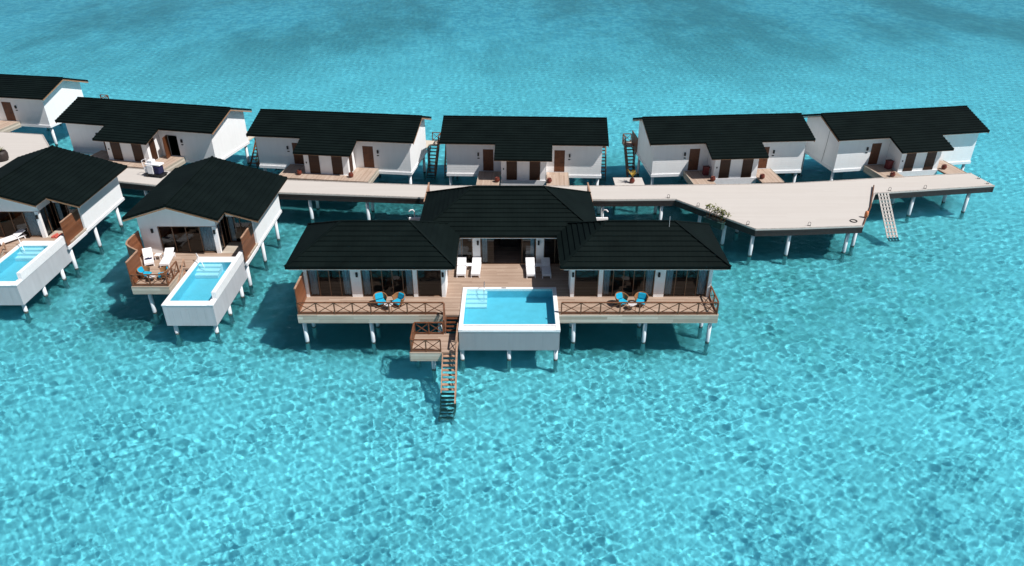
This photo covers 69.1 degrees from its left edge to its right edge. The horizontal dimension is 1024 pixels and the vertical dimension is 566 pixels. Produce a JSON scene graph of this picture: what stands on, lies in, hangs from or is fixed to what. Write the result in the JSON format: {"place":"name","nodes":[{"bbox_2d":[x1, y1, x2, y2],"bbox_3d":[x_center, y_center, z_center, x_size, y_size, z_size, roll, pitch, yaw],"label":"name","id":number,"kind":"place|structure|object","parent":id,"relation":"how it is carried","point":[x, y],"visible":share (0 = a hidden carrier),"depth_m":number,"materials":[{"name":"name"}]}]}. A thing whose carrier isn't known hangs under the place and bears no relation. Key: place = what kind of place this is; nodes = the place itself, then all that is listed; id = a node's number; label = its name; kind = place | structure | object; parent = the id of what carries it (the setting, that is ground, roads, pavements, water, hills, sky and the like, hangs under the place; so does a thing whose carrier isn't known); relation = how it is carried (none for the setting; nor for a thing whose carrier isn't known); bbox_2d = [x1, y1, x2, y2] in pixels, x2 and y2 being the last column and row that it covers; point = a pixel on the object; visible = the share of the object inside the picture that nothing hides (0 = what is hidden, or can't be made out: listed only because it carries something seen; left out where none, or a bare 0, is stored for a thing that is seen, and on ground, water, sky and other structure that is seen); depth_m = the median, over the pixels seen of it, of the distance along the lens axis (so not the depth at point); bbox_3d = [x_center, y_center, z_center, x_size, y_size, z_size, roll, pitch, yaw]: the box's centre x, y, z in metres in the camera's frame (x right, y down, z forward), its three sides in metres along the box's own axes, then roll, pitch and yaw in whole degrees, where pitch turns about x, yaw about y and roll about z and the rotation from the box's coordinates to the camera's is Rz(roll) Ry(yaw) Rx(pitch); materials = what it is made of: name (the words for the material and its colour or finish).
{"place":"outdoors","nodes":[
{"label":"outdoors","id":0,"kind":"place"},
{"bbox_2d":[0,0,1023,565],"bbox_3d":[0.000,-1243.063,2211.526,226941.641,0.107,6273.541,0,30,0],"label":"sea water","id":1,"kind":"structure","parent":0,"point":[820,400],"depth_m":49.26,"materials":[{"name":"teal liquid"}]},
{"bbox_2d":[884,159,893,168],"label":"waste bin","id":2,"kind":"object","parent":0,"point":[888,163],"visible":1,"depth_m":71.99,"materials":[{"name":"red plastic"}]},
{"label":"sea bed","id":3,"kind":"structure","parent":0,"visible":0},
{"bbox_2d":[0,74,108,144],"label":"twin house","id":4,"kind":"structure","parent":3,"relation":"on","point":[36,101],"depth_m":84.62,"materials":[{"name":"paint"}]},
{"bbox_2d":[1,102,15,120],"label":"door","id":5,"kind":"structure","parent":4,"relation":"in","point":[7,107],"depth_m":84.68,"materials":[{"name":"brown wood"}]},
{"bbox_2d":[0,145,127,313],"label":"pool villa","id":6,"kind":"object","parent":3,"relation":"on","point":[47,193],"visible":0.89,"depth_m":59.80,"materials":[{"name":"white"}]},
{"bbox_2d":[0,228,26,245],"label":"sun lounger","id":7,"kind":"object","parent":6,"relation":"on","point":[20,231],"visible":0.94,"depth_m":59.14,"materials":[{"name":"white fabric"}]},
{"bbox_2d":[0,212,41,236],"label":"sliding door","id":8,"kind":"structure","parent":6,"relation":"in","point":[32,223],"depth_m":59.51,"materials":[{"name":"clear glass"}]},
{"bbox_2d":[40,203,57,234],"bbox_3d":[-37.500,-5.137,60.138,0.100,2.240,1.540,0,30,0],"label":"window","id":9,"kind":"structure","parent":6,"relation":"in","point":[44,213],"depth_m":60.15,"materials":[{"name":"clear glass"}]},
{"bbox_2d":[51,233,62,237],"bbox_3d":[-36.605,-3.812,59.847,0.710,0.220,0.530,0,30,0],"label":"beach towel","id":10,"kind":"object","parent":6,"relation":"on","point":[56,235],"visible":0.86,"depth_m":59.68,"materials":[{"name":"red fabric"}]},
{"bbox_2d":[53,203,68,226],"bbox_3d":[-36.250,-5.605,60.940,1.980,2.241,0.216,0,30,0],"label":"sliding door","id":11,"kind":"structure","parent":6,"relation":"in","point":[57,205],"depth_m":60.82,"materials":[{"name":"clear glass"}]},
{"bbox_2d":[55,97,259,170],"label":"twin house","id":12,"kind":"structure","parent":3,"relation":"on","point":[134,133],"depth_m":74.83,"materials":[{"name":"black metal"}]},
{"bbox_2d":[162,135,171,158],"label":"door","id":13,"kind":"structure","parent":12,"relation":"in","point":[165,140],"depth_m":74.31,"materials":[{"name":"brown wood"}]},
{"bbox_2d":[122,156,287,334],"bbox_3d":[-24.025,-2.647,57.979,9.476,9.085,16.730,0,30,0],"label":"pool villa","id":14,"kind":"object","parent":3,"relation":"on","point":[212,220],"visible":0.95,"depth_m":56.59,"materials":[{"name":"tile"}]},
{"bbox_2d":[136,266,151,279],"bbox_3d":[-26.655,-0.739,53.913,0.832,0.864,0.988,5,30,9],"label":"wicker chair","id":15,"kind":"object","parent":14,"relation":"on","point":[142,269],"visible":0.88,"depth_m":53.91,"materials":[{"name":"blue fabric"}]},
{"bbox_2d":[142,247,154,265],"bbox_3d":[-27.453,-1.942,56.159,0.670,0.684,2.013,-14,33,-22],"label":"sun lounger","id":16,"kind":"object","parent":14,"relation":"on","point":[147,252],"visible":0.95,"depth_m":56.27,"materials":[{"name":"white fabric"}]},
{"bbox_2d":[154,253,162,259],"bbox_3d":[-26.850,-1.999,56.523,0.440,0.420,0.440,0,30,0],"label":"side table","id":17,"kind":"object","parent":14,"relation":"on","point":[157,254],"visible":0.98,"depth_m":56.38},
{"bbox_2d":[158,266,168,280],"bbox_3d":[-25.199,-0.721,53.882,0.832,0.864,0.988,-13,32,-21],"label":"wicker chair","id":18,"kind":"object","parent":14,"relation":"on","point":[163,269],"visible":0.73,"depth_m":53.87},
{"bbox_2d":[159,247,174,266],"bbox_3d":[-26.001,-1.917,56.116,0.670,0.684,2.013,-4,30,-7],"label":"sun lounger","id":19,"kind":"object","parent":14,"relation":"on","point":[169,254],"visible":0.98,"depth_m":56.21,"materials":[{"name":"white fabric"}]},
{"bbox_2d":[157,226,216,252],"bbox_3d":[-24.830,-3.383,57.090,4.140,2.241,0.225,0,30,0],"label":"sliding door","id":20,"kind":"structure","parent":14,"relation":"in","point":[207,238],"depth_m":57.16,"materials":[{"name":"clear glass"}]},
{"bbox_2d":[217,218,227,248],"bbox_3d":[-22.550,-3.787,57.800,0.100,2.240,1.540,0,30,0],"label":"window","id":21,"kind":"structure","parent":14,"relation":"in","point":[219,227],"depth_m":57.89,"materials":[{"name":"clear glass"}]},
{"bbox_2d":[226,217,242,241],"bbox_3d":[-21.300,-4.255,58.601,1.980,2.241,0.216,0,30,0],"label":"sliding door","id":22,"kind":"structure","parent":14,"relation":"in","point":[232,230],"depth_m":58.64,"materials":[{"name":"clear glass"}]},
{"bbox_2d":[246,109,440,183],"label":"twin house","id":23,"kind":"structure","parent":3,"relation":"on","point":[335,146],"depth_m":71.91,"materials":[{"name":"black metal"}]},
{"bbox_2d":[292,143,303,163],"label":"door","id":24,"kind":"structure","parent":23,"relation":"in","point":[298,159],"depth_m":73.02,"materials":[{"name":"brown wood"}]},
{"bbox_2d":[362,146,374,167],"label":"door","id":25,"kind":"structure","parent":23,"relation":"in","point":[368,157],"depth_m":71.98,"materials":[{"name":"brown wood"}]},
{"bbox_2d":[0,132,994,256],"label":"boardwalk","id":26,"kind":"structure","parent":3,"relation":"on","point":[788,210],"depth_m":67.17,"materials":[{"name":"wood"}]},
{"bbox_2d":[0,146,8,161],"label":"planter tub","id":27,"kind":"object","parent":26,"relation":"on","point":[4,156],"visible":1,"depth_m":73.79,"materials":[{"name":"grey concrete"}]},
{"bbox_2d":[141,158,167,177],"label":"service cart","id":28,"kind":"object","parent":26,"relation":"on","point":[152,167],"visible":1,"depth_m":70.04,"materials":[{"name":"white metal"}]},
{"bbox_2d":[703,215,725,229],"bbox_3d":[17.033,-5.089,62.804,0.560,0.590,1.900,-24,38,-35],"label":"hanging planter","id":29,"kind":"object","parent":26,"relation":"hanging from","point":[715,223],"visible":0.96,"depth_m":62.56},
{"bbox_2d":[705,203,730,222],"bbox_3d":[17.211,-5.914,62.476,1.040,1.268,2.763,-24,38,-35],"label":"edge shrub","id":30,"kind":"object","parent":29,"relation":"on","point":[721,214],"visible":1,"depth_m":62.37,"materials":[{"name":"green plant"}]},
{"bbox_2d":[863,185,874,224],"bbox_3d":[31.159,-6.864,64.749,0.299,0.210,9.152,15,33,24],"label":"wooden pole","id":31,"kind":"object","parent":26,"relation":"on","point":[870,204],"visible":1,"depth_m":64.80,"materials":[{"name":"wood"}]},
{"bbox_2d":[878,192,897,237],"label":"lattice ramp","id":32,"kind":"structure","parent":26,"relation":"attached to","point":[888,225],"depth_m":66.18,"materials":[{"name":"plastic"}]},
{"bbox_2d":[284,182,731,403],"bbox_3d":[-0.280,-1.131,54.788,30.031,9.651,25.774,0,30,0],"label":"pool villa","id":33,"kind":"object","parent":3,"relation":"on","point":[349,268],"visible":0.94,"depth_m":51.34,"materials":[{"name":"tile"}]},
{"bbox_2d":[306,270,352,295],"bbox_3d":[-12.570,-0.116,51.401,2.974,2.273,0.225,0,30,0],"label":"sliding door","id":34,"kind":"structure","parent":33,"relation":"in","point":[312,273],"depth_m":51.51,"materials":[{"name":"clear glass"}]},
{"bbox_2d":[373,291,386,306],"bbox_3d":[-8.976,1.141,50.657,0.988,0.864,0.832,-15,33,-24],"label":"wicker chair","id":35,"kind":"object","parent":33,"relation":"on","point":[379,296],"visible":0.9,"depth_m":50.67,"materials":[{"name":"blue fabric"}]},
{"bbox_2d":[360,270,413,295],"bbox_3d":[-8.590,-0.116,51.401,3.554,2.273,0.225,0,30,0],"label":"sliding door","id":36,"kind":"structure","parent":33,"relation":"in","point":[409,277],"depth_m":51.48,"materials":[{"name":"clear glass"}]},
{"bbox_2d":[392,292,404,306],"bbox_3d":[-7.686,1.144,50.652,0.988,0.864,0.832,21,36,32],"label":"wicker chair","id":37,"kind":"object","parent":33,"relation":"on","point":[398,296],"visible":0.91,"depth_m":50.65,"materials":[{"name":"blue fabric"}]},
{"bbox_2d":[417,270,441,295],"bbox_3d":[-5.690,-0.080,51.338,1.654,2.273,0.080,0,30,0],"label":"window","id":38,"kind":"structure","parent":33,"relation":"in","point":[417,270],"depth_m":51.64,"materials":[{"name":"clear glass"}]},
{"bbox_2d":[456,257,465,277],"bbox_3d":[-3.720,-1.167,54.817,0.670,0.684,2.013,-1,30,-1],"label":"sun lounger","id":39,"kind":"object","parent":33,"relation":"on","point":[461,266],"visible":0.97,"depth_m":54.85,"materials":[{"name":"white fabric"}]},
{"bbox_2d":[456,239,472,263],"bbox_3d":[-3.740,-2.466,55.471,1.620,2.273,0.225,0,30,0],"label":"window","id":40,"kind":"structure","parent":33,"relation":"in","point":[460,250],"depth_m":55.48,"materials":[{"name":"glass"}]},
{"bbox_2d":[471,257,480,277],"bbox_3d":[-2.640,-1.167,54.817,0.670,0.684,2.013,1,30,1],"label":"sun lounger","id":41,"kind":"object","parent":33,"relation":"on","point":[476,266],"visible":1,"depth_m":54.85,"materials":[{"name":"white fabric"}]},
{"bbox_2d":[480,239,535,263],"bbox_3d":[-0.280,-2.466,55.471,4.120,2.273,0.225,0,30,0],"label":"sliding door","id":42,"kind":"structure","parent":33,"relation":"in","point":[484,241],"depth_m":55.60,"materials":[{"name":"brown glass"}]},
{"bbox_2d":[525,257,535,277],"bbox_3d":[1.360,-1.117,54.730,0.670,0.684,2.013,-1,30,-1],"label":"sun lounger","id":43,"kind":"object","parent":33,"relation":"on","point":[530,266],"visible":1,"depth_m":54.85,"materials":[{"name":"white fabric"}]},
{"bbox_2d":[535,263,540,270],"bbox_3d":[1.930,-1.174,55.094,0.440,0.420,0.440,0,30,0],"label":"side table","id":44,"kind":"object","parent":33,"relation":"on","point":[537,264],"visible":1,"depth_m":54.94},
{"bbox_2d":[541,257,550,277],"bbox_3d":[2.500,-1.117,54.730,0.670,0.684,2.013,-1,30,-1],"label":"sun lounger","id":45,"kind":"object","parent":33,"relation":"on","point":[545,266],"visible":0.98,"depth_m":54.85,"materials":[{"name":"grey fabric"}]},
{"bbox_2d":[544,239,558,263],"bbox_3d":[3.180,-2.430,55.408,1.620,2.273,0.080,0,30,0],"label":"window","id":46,"kind":"structure","parent":33,"relation":"in","point":[544,239],"depth_m":55.46,"materials":[{"name":"brown glass"}]},
{"bbox_2d":[574,270,598,295],"bbox_3d":[5.130,-0.080,51.338,1.654,2.273,0.080,0,30,0],"label":"window","id":47,"kind":"structure","parent":33,"relation":"in","point":[575,270],"depth_m":51.62,"materials":[{"name":"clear glass"}]},
{"bbox_2d":[615,292,628,305],"bbox_3d":[7.420,1.142,50.655,0.988,0.864,0.832,-17,34,-27],"label":"wicker chair","id":48,"kind":"object","parent":33,"relation":"on","point":[621,296],"visible":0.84,"depth_m":50.68,"materials":[{"name":"blue fabric"}]},
{"bbox_2d":[602,270,655,295],"bbox_3d":[8.030,-0.116,51.400,3.554,2.273,0.224,0,30,0],"label":"sliding door","id":49,"kind":"structure","parent":33,"relation":"in","point":[606,275],"depth_m":51.48,"materials":[{"name":"brown glass"}]},
{"bbox_2d":[628,301,636,309],"bbox_3d":[8.120,1.589,50.281,0.600,0.453,0.600,0,30,0],"label":"coffee table","id":50,"kind":"object","parent":33,"relation":"on","point":[631,304],"visible":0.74,"depth_m":50.14,"materials":[{"name":"beige wicker"}]},
{"bbox_2d":[634,291,648,307],"bbox_3d":[8.799,1.140,50.660,0.988,0.864,0.832,10,32,17],"label":"wicker chair","id":51,"kind":"object","parent":33,"relation":"on","point":[640,296],"visible":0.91,"depth_m":50.68,"materials":[{"name":"blue fabric"}]},
{"bbox_2d":[663,270,709,295],"bbox_3d":[12.010,-0.116,51.401,2.974,2.273,0.225,0,30,0],"label":"sliding door","id":52,"kind":"structure","parent":33,"relation":"in","point":[669,273],"depth_m":51.51,"materials":[{"name":"brown glass"}]},
{"bbox_2d":[439,115,608,184],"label":"twin house","id":53,"kind":"structure","parent":3,"relation":"on","point":[520,150],"depth_m":70.70,"materials":[{"name":"black metal"}]},
{"bbox_2d":[483,149,493,170],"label":"door","id":54,"kind":"structure","parent":53,"relation":"in","point":[488,164],"depth_m":71.24,"materials":[{"name":"brown wood"}]},
{"bbox_2d":[554,150,564,171],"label":"door","id":55,"kind":"structure","parent":53,"relation":"in","point":[559,155],"depth_m":70.96,"materials":[{"name":"brown wood"}]},
{"bbox_2d":[622,113,815,184],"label":"twin house","id":56,"kind":"structure","parent":3,"relation":"on","point":[738,148],"depth_m":71.21,"materials":[{"name":"black metal"}]},
{"bbox_2d":[688,149,699,169],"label":"door","id":57,"kind":"structure","parent":56,"relation":"in","point":[694,154],"depth_m":71.35,"materials":[{"name":"brown wood"}]},
{"bbox_2d":[702,165,709,174],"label":"waste bin","id":58,"kind":"object","parent":56,"relation":"on","point":[705,170],"visible":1,"depth_m":70.57,"materials":[{"name":"red plastic"}]},
{"bbox_2d":[758,147,769,167],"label":"door","id":59,"kind":"structure","parent":56,"relation":"in","point":[762,163],"depth_m":72.05,"materials":[{"name":"brown wood"}]},
{"bbox_2d":[793,105,989,180],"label":"twin house","id":60,"kind":"structure","parent":3,"relation":"on","point":[919,141],"depth_m":72.65,"materials":[{"name":"black metal"}]},
{"bbox_2d":[867,143,881,164],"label":"door","id":61,"kind":"structure","parent":60,"relation":"in","point":[875,150],"depth_m":72.70,"materials":[{"name":"brown wood"}]}
]}

